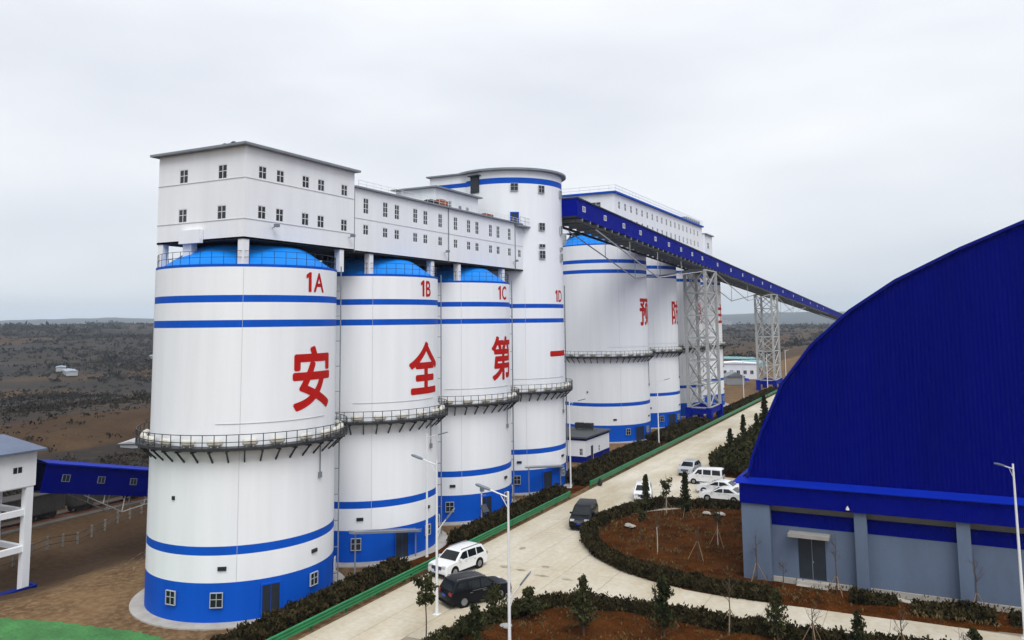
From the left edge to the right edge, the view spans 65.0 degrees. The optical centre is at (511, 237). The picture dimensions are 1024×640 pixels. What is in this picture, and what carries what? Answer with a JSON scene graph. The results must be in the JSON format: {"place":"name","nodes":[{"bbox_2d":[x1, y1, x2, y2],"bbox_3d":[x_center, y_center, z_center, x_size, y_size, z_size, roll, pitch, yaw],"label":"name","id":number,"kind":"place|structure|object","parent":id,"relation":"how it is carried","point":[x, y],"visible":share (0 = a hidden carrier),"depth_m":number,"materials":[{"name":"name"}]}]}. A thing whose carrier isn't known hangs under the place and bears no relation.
{"place":"outdoors","nodes":[
{"label":"outdoors","id":0,"kind":"place"},
{"bbox_2d":[150,141,360,271],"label":"head house","id":1,"kind":"structure","parent":0,"point":[243,195],"depth_m":67.03,"materials":[{"name":"white paint"}]},
{"bbox_2d":[178,209,186,222],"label":"window","id":2,"kind":"structure","parent":1,"relation":"in","point":[182,216],"depth_m":66.83,"materials":[{"name":"white glass"}]},
{"bbox_2d":[179,169,187,183],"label":"window","id":3,"kind":"structure","parent":1,"relation":"in","point":[183,173],"depth_m":67.16,"materials":[{"name":"white glass"}]},
{"bbox_2d":[217,205,225,219],"bbox_3d":[-23.388,-2.015,64.802,1.020,1.170,0.060,-4,-7,27],"label":"window","id":4,"kind":"structure","parent":1,"relation":"in","point":[221,209],"depth_m":64.82,"materials":[{"name":"white glass"}]},
{"bbox_2d":[218,164,226,178],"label":"window","id":5,"kind":"structure","parent":1,"relation":"in","point":[222,169],"depth_m":65.17,"materials":[{"name":"white glass"}]},
{"bbox_2d":[258,205,265,219],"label":"window","id":6,"kind":"structure","parent":1,"relation":"in","point":[261,209],"depth_m":65.39,"materials":[{"name":"white glass"}]},
{"bbox_2d":[259,165,266,179],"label":"window","id":7,"kind":"structure","parent":1,"relation":"in","point":[262,170],"depth_m":65.71,"materials":[{"name":"white glass"}]},
{"bbox_2d":[276,169,283,183],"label":"window","id":8,"kind":"structure","parent":1,"relation":"in","point":[280,174],"depth_m":67.50,"materials":[{"name":"white glass"}]},
{"bbox_2d":[276,208,283,221],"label":"window","id":9,"kind":"structure","parent":1,"relation":"in","point":[279,212],"depth_m":67.15,"materials":[{"name":"white glass"}]},
{"bbox_2d":[0,312,844,639],"bbox_3d":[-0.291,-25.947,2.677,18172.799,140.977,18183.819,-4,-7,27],"label":"ground","id":10,"kind":"structure","parent":0,"point":[94,580],"depth_m":146.86,"materials":[{"name":"soil"}]},
{"bbox_2d":[0,434,47,595],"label":"transfer house","id":11,"kind":"structure","parent":10,"relation":"on","point":[18,460],"depth_m":76.82,"materials":[{"name":"white paint"}]},
{"bbox_2d":[21,459,148,511],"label":"conveyor bridge","id":12,"kind":"structure","parent":11,"relation":"attached to","point":[62,477],"depth_m":83.98,"materials":[{"name":"blue metal"}]},
{"bbox_2d":[62,368,77,375],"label":"shed","id":13,"kind":"structure","parent":10,"relation":"on","point":[69,372],"depth_m":559.75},
{"bbox_2d":[0,503,145,566],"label":"fence","id":14,"kind":"object","parent":10,"relation":"on","point":[63,541],"visible":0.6,"depth_m":95.16,"materials":[{"name":"metal"}]},
{"bbox_2d":[0,496,147,536],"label":"rail bed","id":15,"kind":"object","parent":10,"relation":"on","point":[52,521],"depth_m":107.05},
{"bbox_2d":[1,496,139,527],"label":"rail","id":16,"kind":"object","parent":15,"relation":"on","point":[70,511],"depth_m":108.80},
{"bbox_2d":[1,492,65,522],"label":"coal wagon","id":17,"kind":"object","parent":16,"relation":"on","point":[47,504],"visible":0.71,"depth_m":103.54,"materials":[{"name":"metal"}]},
{"bbox_2d":[65,494,143,511],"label":"coal wagon","id":18,"kind":"object","parent":16,"relation":"on","point":[74,503],"visible":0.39,"depth_m":108.49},
{"bbox_2d":[1,496,147,530],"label":"rail","id":19,"kind":"object","parent":15,"relation":"on","point":[73,513],"depth_m":107.63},
{"bbox_2d":[0,618,166,639],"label":"green net","id":20,"kind":"object","parent":10,"relation":"on","point":[10,629],"visible":1,"depth_m":58.87,"materials":[{"name":"fabric"}]},
{"bbox_2d":[119,437,137,447],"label":"shed","id":21,"kind":"structure","parent":10,"relation":"on","point":[130,443],"depth_m":158.38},
{"bbox_2d":[129,245,347,630],"bbox_3d":[-22.891,15.391,69.164,17.200,29.000,17.200,-4,-7,27],"label":"silo","id":22,"kind":"object","parent":10,"relation":"on","point":[241,435],"visible":1,"depth_m":62.78,"materials":[{"name":"white paint"}]},
{"bbox_2d":[165,589,175,605],"bbox_3d":[-25.882,27.309,60.917,0.950,1.050,0.130,-3,-7,24],"label":"window","id":23,"kind":"structure","parent":22,"relation":"in","point":[170,595],"depth_m":60.91,"materials":[{"name":"white glass"}]},
{"bbox_2d":[209,592,222,608],"bbox_3d":[-22.172,27.227,60.272,0.950,1.100,0.130,0,-6,-4],"label":"window","id":24,"kind":"structure","parent":22,"relation":"in","point":[216,599],"depth_m":60.26,"materials":[{"name":"white glass"}]},
{"bbox_2d":[260,580,281,618],"bbox_3d":[-18.514,27.753,61.643,1.590,2.520,0.220,3,-7,-34],"label":"door","id":25,"kind":"structure","parent":22,"relation":"in","point":[270,592],"depth_m":61.59,"materials":[{"name":"blue paint"}]},
{"bbox_2d":[309,571,317,586],"bbox_3d":[-15.900,27.402,64.528,0.130,1.000,0.900,-4,-7,26],"label":"window","id":26,"kind":"structure","parent":22,"relation":"in","point":[314,575],"depth_m":64.49,"materials":[{"name":"white glass"}]},
{"bbox_2d":[348,528,420,573],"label":"canopy","id":27,"kind":"object","parent":10,"relation":"on","point":[377,531],"visible":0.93,"depth_m":72.22,"materials":[{"name":"metal"}]},
{"bbox_2d":[322,257,447,567],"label":"silo","id":28,"kind":"object","parent":10,"relation":"on","point":[393,410],"visible":0.77,"depth_m":77.51,"materials":[{"name":"white paint"}]},
{"bbox_2d":[351,538,360,550],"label":"window","id":29,"kind":"structure","parent":28,"relation":"in","point":[358,540],"depth_m":75.04,"materials":[{"name":"white glass"}]},
{"bbox_2d":[394,532,408,557],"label":"door","id":30,"kind":"structure","parent":28,"relation":"in","point":[401,540],"depth_m":76.62,"materials":[{"name":"blue paint"}]},
{"bbox_2d":[310,180,530,281],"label":"gallery building","id":31,"kind":"structure","parent":28,"relation":"on","point":[458,232],"depth_m":89.35,"materials":[{"name":"white paint"}]},
{"bbox_2d":[363,198,368,214],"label":"window","id":32,"kind":"structure","parent":31,"relation":"in","point":[365,201],"depth_m":77.96,"materials":[{"name":"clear glass"}]},
{"bbox_2d":[0,320,833,496],"bbox_3d":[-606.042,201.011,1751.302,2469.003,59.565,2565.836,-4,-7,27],"label":"hill scrub","id":33,"kind":"object","parent":10,"relation":"on","point":[114,358],"visible":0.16,"depth_m":639.43,"materials":[{"name":"plant"}]},
{"bbox_2d":[266,491,570,639],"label":"guardrail","id":34,"kind":"object","parent":10,"relation":"on","point":[323,615],"visible":0.91,"depth_m":66.40,"materials":[{"name":"metal"}]},
{"bbox_2d":[421,267,519,525],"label":"silo","id":35,"kind":"object","parent":10,"relation":"on","point":[480,395],"visible":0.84,"depth_m":92.34,"materials":[{"name":"white paint"}]},
{"bbox_2d":[480,495,492,516],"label":"door","id":36,"kind":"structure","parent":35,"relation":"in","point":[487,500],"depth_m":91.54,"materials":[{"name":"blue paint"}]},
{"bbox_2d":[479,488,489,516],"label":"solar post","id":37,"kind":"object","parent":10,"relation":"on","point":[484,508],"visible":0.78,"depth_m":88.09,"materials":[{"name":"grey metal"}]},
{"bbox_2d":[426,167,573,495],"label":"silo","id":38,"kind":"object","parent":10,"relation":"on","point":[540,382],"visible":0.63,"depth_m":108.45,"materials":[{"name":"white paint"}]},
{"bbox_2d":[467,174,480,193],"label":"louvre door","id":39,"kind":"structure","parent":38,"relation":"in","point":[474,179],"depth_m":110.31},
{"bbox_2d":[525,465,563,493],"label":"canopy","id":40,"kind":"object","parent":38,"relation":"attached to","point":[542,466],"visible":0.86,"depth_m":103.37,"materials":[{"name":"metal"}]},
{"bbox_2d":[542,470,552,487],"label":"door","id":41,"kind":"structure","parent":38,"relation":"in","point":[547,475],"depth_m":106.19,"materials":[{"name":"blue paint"}]},
{"bbox_2d":[268,387,777,637],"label":"planting strip","id":42,"kind":"object","parent":10,"relation":"on","point":[576,487],"visible":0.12,"depth_m":79.21,"materials":[{"name":"red soil"}]},
{"bbox_2d":[203,554,413,639],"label":"hedge","id":43,"kind":"object","parent":42,"relation":"on","point":[271,623],"visible":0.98,"depth_m":61.54,"materials":[{"name":"green plant"}]},
{"bbox_2d":[425,432,447,556],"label":"street lamp","id":44,"kind":"object","parent":42,"relation":"on","point":[427,442],"visible":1,"depth_m":77.23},
{"bbox_2d":[446,483,567,543],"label":"hedge","id":45,"kind":"object","parent":42,"relation":"on","point":[476,527],"visible":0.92,"depth_m":89.12,"materials":[{"name":"green plant"}]},
{"bbox_2d":[569,399,584,487],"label":"street lamp","id":46,"kind":"object","parent":42,"relation":"on","point":[570,442],"visible":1,"depth_m":108.31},
{"bbox_2d":[565,440,662,485],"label":"hedge","id":47,"kind":"object","parent":42,"relation":"on","point":[585,472],"visible":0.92,"depth_m":121.09,"materials":[{"name":"green plant"}]},
{"bbox_2d":[643,416,712,442],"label":"hedge","id":48,"kind":"object","parent":42,"relation":"on","point":[674,431],"visible":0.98,"depth_m":154.77,"materials":[{"name":"green plant"}]},
{"bbox_2d":[716,386,777,414],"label":"hedge","id":49,"kind":"object","parent":42,"relation":"on","point":[731,407],"visible":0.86,"depth_m":208.12,"materials":[{"name":"green plant"}]},
{"bbox_2d":[566,422,610,462],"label":"hut","id":50,"kind":"object","parent":10,"relation":"on","point":[588,440],"visible":0.69,"depth_m":130.13,"materials":[{"name":"paint"}]},
{"bbox_2d":[563,234,654,443],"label":"silo","id":51,"kind":"object","parent":10,"relation":"on","point":[608,353],"visible":0.81,"depth_m":150.40,"materials":[{"name":"white paint"}]},
{"bbox_2d":[562,184,713,255],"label":"gallery building","id":52,"kind":"structure","parent":51,"relation":"on","point":[686,230],"depth_m":173.49,"materials":[{"name":"white paint"}]},
{"bbox_2d":[635,425,644,440],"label":"door","id":53,"kind":"structure","parent":51,"relation":"in","point":[639,430],"depth_m":149.53,"materials":[{"name":"blue paint"}]},
{"bbox_2d":[461,608,776,639],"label":"planting bed","id":54,"kind":"object","parent":10,"relation":"on","point":[600,626],"visible":0.56,"depth_m":57.20,"materials":[{"name":"red soil"}]},
{"bbox_2d":[421,600,522,639],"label":"hedge","id":55,"kind":"object","parent":54,"relation":"on","point":[449,633],"visible":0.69,"depth_m":57.60,"materials":[{"name":"green plant"}]},
{"bbox_2d":[455,603,494,639],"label":"conifer","id":56,"kind":"object","parent":54,"relation":"on","point":[472,623],"visible":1,"depth_m":55.03,"materials":[{"name":"green plant"}]},
{"bbox_2d":[480,583,507,620],"bbox_3d":[-1.141,27.174,59.605,2.469,2.923,2.326,-4,-7,27],"label":"conifer","id":57,"kind":"object","parent":54,"relation":"on","point":[494,593],"visible":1,"depth_m":59.40,"materials":[{"name":"green plant"}]},
{"bbox_2d":[475,483,530,639],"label":"street lamp","id":58,"kind":"object","parent":54,"relation":"on","point":[508,562],"visible":1,"depth_m":50.63,"materials":[{"name":"metal"}]},
{"bbox_2d":[518,586,548,615],"bbox_3d":[1.731,27.349,60.065,2.539,2.609,2.698,-4,-7,27],"label":"conifer","id":59,"kind":"object","parent":54,"relation":"on","point":[529,598],"visible":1,"depth_m":59.76,"materials":[{"name":"green plant"}]},
{"bbox_2d":[564,573,598,635],"bbox_3d":[4.979,25.886,56.539,2.348,4.320,2.390,-4,-7,27],"label":"conifer","id":60,"kind":"object","parent":54,"relation":"on","point":[583,616],"visible":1,"depth_m":56.36,"materials":[{"name":"green plant"}]},
{"bbox_2d":[481,604,779,639],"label":"bed weeds","id":61,"kind":"object","parent":54,"relation":"on","point":[575,638],"visible":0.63,"depth_m":57.54,"materials":[{"name":"plant"}]},
{"bbox_2d":[645,574,676,636],"bbox_3d":[10.566,25.713,56.133,2.156,4.460,2.647,-4,-7,27],"label":"conifer","id":62,"kind":"object","parent":54,"relation":"on","point":[661,605],"visible":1,"depth_m":55.75,"materials":[{"name":"green plant"}]},
{"bbox_2d":[722,577,740,634],"bbox_3d":[15.358,26.089,57.063,1.688,4.203,1.775,-4,-7,27],"label":"sapling","id":63,"kind":"object","parent":54,"relation":"on","point":[729,609],"visible":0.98,"depth_m":57.05,"materials":[{"name":"brown plant"}]},
{"bbox_2d":[513,587,950,639],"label":"hedge","id":64,"kind":"object","parent":54,"relation":"on","point":[702,616],"visible":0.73,"depth_m":57.82,"materials":[{"name":"green plant"}]},
{"bbox_2d":[763,588,791,639],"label":"conifer","id":65,"kind":"object","parent":54,"relation":"on","point":[776,597],"visible":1,"depth_m":55.24,"materials":[{"name":"green plant"}]},
{"bbox_2d":[803,602,823,639],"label":"sapling","id":66,"kind":"object","parent":54,"relation":"on","point":[812,624],"visible":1,"depth_m":54.32,"materials":[{"name":"brown plant"}]},
{"bbox_2d":[848,610,869,639],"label":"conifer","id":67,"kind":"object","parent":54,"relation":"on","point":[858,626],"visible":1,"depth_m":53.43,"materials":[{"name":"green plant"}]},
{"bbox_2d":[889,609,907,639],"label":"sapling","id":68,"kind":"object","parent":54,"relation":"on","point":[901,634],"visible":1,"depth_m":52.57,"materials":[{"name":"brown plant"}]},
{"bbox_2d":[965,626,982,639],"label":"conifer","id":69,"kind":"object","parent":54,"relation":"on","point":[976,635],"visible":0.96,"depth_m":51.53,"materials":[{"name":"green plant"}]},
{"bbox_2d":[646,255,683,428],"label":"silo","id":70,"kind":"object","parent":10,"relation":"on","point":[668,351],"visible":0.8,"depth_m":169.38,"materials":[{"name":"white paint"}]},
{"bbox_2d":[589,389,777,487],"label":"guardrail","id":71,"kind":"object","parent":10,"relation":"on","point":[618,469],"visible":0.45,"depth_m":138.09,"materials":[{"name":"metal"}]},
{"bbox_2d":[676,265,705,417],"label":"silo","id":72,"kind":"object","parent":10,"relation":"on","point":[681,342],"visible":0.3,"depth_m":187.96,"materials":[{"name":"white paint"}]},
{"bbox_2d":[683,269,723,418],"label":"trestle tower","id":73,"kind":"structure","parent":10,"relation":"on","point":[708,408],"depth_m":178.83,"materials":[{"name":"metal"}]},
{"bbox_2d":[561,197,842,320],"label":"conveyor bridge","id":74,"kind":"structure","parent":73,"relation":"on","point":[579,215],"depth_m":151.75,"materials":[{"name":"blue metal"}]},
{"bbox_2d":[700,275,728,406],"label":"silo","id":75,"kind":"object","parent":10,"relation":"on","point":[722,345],"visible":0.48,"depth_m":207.61,"materials":[{"name":"white paint"}]},
{"bbox_2d":[724,370,745,384],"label":"shed","id":76,"kind":"structure","parent":10,"relation":"on","point":[731,377],"depth_m":274.08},
{"bbox_2d":[725,470,746,477],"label":"planting bed","id":77,"kind":"object","parent":10,"relation":"on","point":[729,474],"visible":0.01,"depth_m":114.72,"materials":[{"name":"red soil"}]},
{"bbox_2d":[708,421,761,475],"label":"shrubbery","id":78,"kind":"object","parent":77,"relation":"on","point":[735,455],"visible":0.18,"depth_m":122.06,"materials":[{"name":"green plant"}]},
{"bbox_2d":[739,414,747,434],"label":"conifer","id":79,"kind":"object","parent":77,"relation":"on","point":[743,425],"visible":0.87,"depth_m":144.40,"materials":[{"name":"green plant"}]},
{"bbox_2d":[758,395,767,426],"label":"conifer","id":80,"kind":"object","parent":77,"relation":"on","point":[763,414],"visible":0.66,"depth_m":151.48,"materials":[{"name":"green plant"}]},
{"bbox_2d":[723,361,756,378],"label":"shed","id":81,"kind":"structure","parent":10,"relation":"on","point":[749,370],"depth_m":299.02,"materials":[{"name":"white paint"}]},
{"bbox_2d":[754,294,782,390],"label":"trestle tower","id":82,"kind":"structure","parent":10,"relation":"on","point":[772,381],"depth_m":253.76,"materials":[{"name":"metal"}]},
{"bbox_2d":[599,508,1022,633],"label":"planting bed","id":83,"kind":"object","parent":10,"relation":"on","point":[878,611],"visible":0.6,"depth_m":75.28,"materials":[{"name":"red soil"}]},
{"bbox_2d":[631,498,648,538],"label":"sapling","id":84,"kind":"object","parent":83,"relation":"on","point":[637,510],"visible":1,"depth_m":80.90,"materials":[{"name":"green plant"}]},
{"bbox_2d":[640,474,652,511],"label":"conifer","id":85,"kind":"object","parent":83,"relation":"on","point":[645,490],"visible":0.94,"depth_m":93.46,"materials":[{"name":"green plant"}]},
{"bbox_2d":[660,474,673,512],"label":"sapling","id":86,"kind":"object","parent":83,"relation":"on","point":[666,486],"visible":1,"depth_m":91.80,"materials":[{"name":"green plant"}]},
{"bbox_2d":[579,495,772,601],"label":"hedge","id":87,"kind":"object","parent":83,"relation":"on","point":[596,545],"visible":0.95,"depth_m":70.12,"materials":[{"name":"green plant"}]},
{"bbox_2d":[679,472,694,518],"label":"conifer","id":88,"kind":"object","parent":83,"relation":"on","point":[685,502],"visible":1,"depth_m":89.32,"materials":[{"name":"green plant"}]},
{"bbox_2d":[665,495,740,509],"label":"hedge","id":89,"kind":"object","parent":83,"relation":"on","point":[698,502],"visible":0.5,"depth_m":94.91,"materials":[{"name":"green plant"}]},
{"bbox_2d":[709,502,723,547],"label":"sapling","id":90,"kind":"object","parent":83,"relation":"on","point":[715,514],"visible":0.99,"depth_m":78.49,"materials":[{"name":"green plant"}]},
{"bbox_2d":[598,504,1021,627],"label":"bed weeds","id":91,"kind":"object","parent":83,"relation":"on","point":[790,593],"visible":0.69,"depth_m":76.17,"materials":[{"name":"plant"}]},
{"bbox_2d":[827,533,842,596],"bbox_3d":[25.969,26.390,64.433,1.684,5.103,1.576,0,-6,-3],"label":"sapling","id":92,"kind":"object","parent":83,"relation":"on","point":[835,555],"visible":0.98,"depth_m":64.58,"materials":[{"name":"brown plant"}]},
{"bbox_2d":[848,585,899,606],"bbox_3d":[28.062,28.027,62.445,3.670,1.549,1.637,-3,-6,22],"label":"hedge","id":93,"kind":"object","parent":83,"relation":"on","point":[864,596],"visible":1,"depth_m":62.16,"materials":[{"name":"green plant"}]},
{"bbox_2d":[910,597,998,624],"bbox_3d":[32.734,27.590,59.631,5.768,1.708,1.815,-3,-6,22],"label":"hedge","id":94,"kind":"object","parent":83,"relation":"on","point":[971,610],"visible":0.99,"depth_m":59.26,"materials":[{"name":"green plant"}]},
{"bbox_2d":[968,551,984,604],"bbox_3d":[34.986,25.968,60.340,1.667,4.904,1.710,-4,-7,27],"label":"sapling","id":95,"kind":"object","parent":83,"relation":"on","point":[973,560],"visible":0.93,"depth_m":60.30,"materials":[{"name":"brown plant"}]},
{"bbox_2d":[1008,608,1022,627],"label":"hedge","id":96,"kind":"object","parent":83,"relation":"on","point":[1015,619],"visible":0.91,"depth_m":57.80,"materials":[{"name":"green plant"}]},
{"bbox_2d":[732,220,1023,612],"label":"warehouse","id":97,"kind":"structure","parent":10,"relation":"on","point":[894,415],"depth_m":64.94,"materials":[{"name":"blue paint"}]},
{"bbox_2d":[798,538,826,580],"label":"door","id":98,"kind":"structure","parent":97,"relation":"in","point":[812,556],"depth_m":67.61,"materials":[{"name":"metal"}]},
{"bbox_2d":[0,0,1023,320],"label":"sky","id":99,"kind":"structure","parent":0,"point":[829,152],"materials":[{"name":"white"}]},
{"bbox_2d":[299,395,1023,639],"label":"road","id":100,"kind":"structure","parent":0,"point":[549,550],"depth_m":69.71,"materials":[{"name":"concrete"}]},
{"bbox_2d":[410,570,438,638],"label":"sapling","id":101,"kind":"object","parent":100,"relation":"on","point":[427,584],"visible":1,"depth_m":56.12,"materials":[{"name":"green plant"}]},
{"bbox_2d":[411,454,454,615],"bbox_3d":[-6.238,23.114,62.605,3.826,11.925,0.665,-3,-6,21],"label":"street lamp","id":102,"kind":"object","parent":100,"relation":"on","point":[436,613],"visible":1,"depth_m":62.32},
{"bbox_2d":[428,540,486,576],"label":"car","id":103,"kind":"object","parent":100,"relation":"on","point":[461,556],"visible":0.87,"depth_m":72.01,"materials":[{"name":"white paint"}]},
{"bbox_2d":[438,569,511,608],"bbox_3d":[-2.978,28.258,65.033,5.782,2.194,2.738,3,-7,-33],"label":"car","id":104,"kind":"object","parent":100,"relation":"on","point":[464,589],"visible":0.82,"depth_m":63.84,"materials":[{"name":"black paint"}]},
{"bbox_2d":[569,498,597,528],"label":"van","id":105,"kind":"object","parent":100,"relation":"on","point":[584,510],"visible":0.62,"depth_m":87.31,"materials":[{"name":"black paint"}]},
{"bbox_2d":[632,481,652,499],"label":"car","id":106,"kind":"object","parent":100,"relation":"on","point":[638,489],"visible":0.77,"depth_m":100.03,"materials":[{"name":"white paint"}]},
{"bbox_2d":[677,459,700,474],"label":"car","id":107,"kind":"object","parent":100,"relation":"on","point":[688,466],"visible":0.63,"depth_m":116.08,"materials":[{"name":"silver metal"}]},
{"bbox_2d":[687,466,724,483],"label":"van","id":108,"kind":"object","parent":100,"relation":"on","point":[703,474],"visible":0.65,"depth_m":109.04,"materials":[{"name":"white paint"}]},
{"bbox_2d":[696,479,738,490],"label":"car","id":109,"kind":"object","parent":100,"relation":"on","point":[700,486],"visible":0.45,"depth_m":102.98,"materials":[{"name":"white paint"}]},
{"bbox_2d":[699,486,739,501],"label":"car","id":110,"kind":"object","parent":100,"relation":"on","point":[727,492],"visible":0.76,"depth_m":98.58,"materials":[{"name":"white paint"}]},
{"bbox_2d":[994,462,1023,638],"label":"street lamp","id":111,"kind":"object","parent":100,"relation":"on","point":[1019,550],"visible":1,"depth_m":56.58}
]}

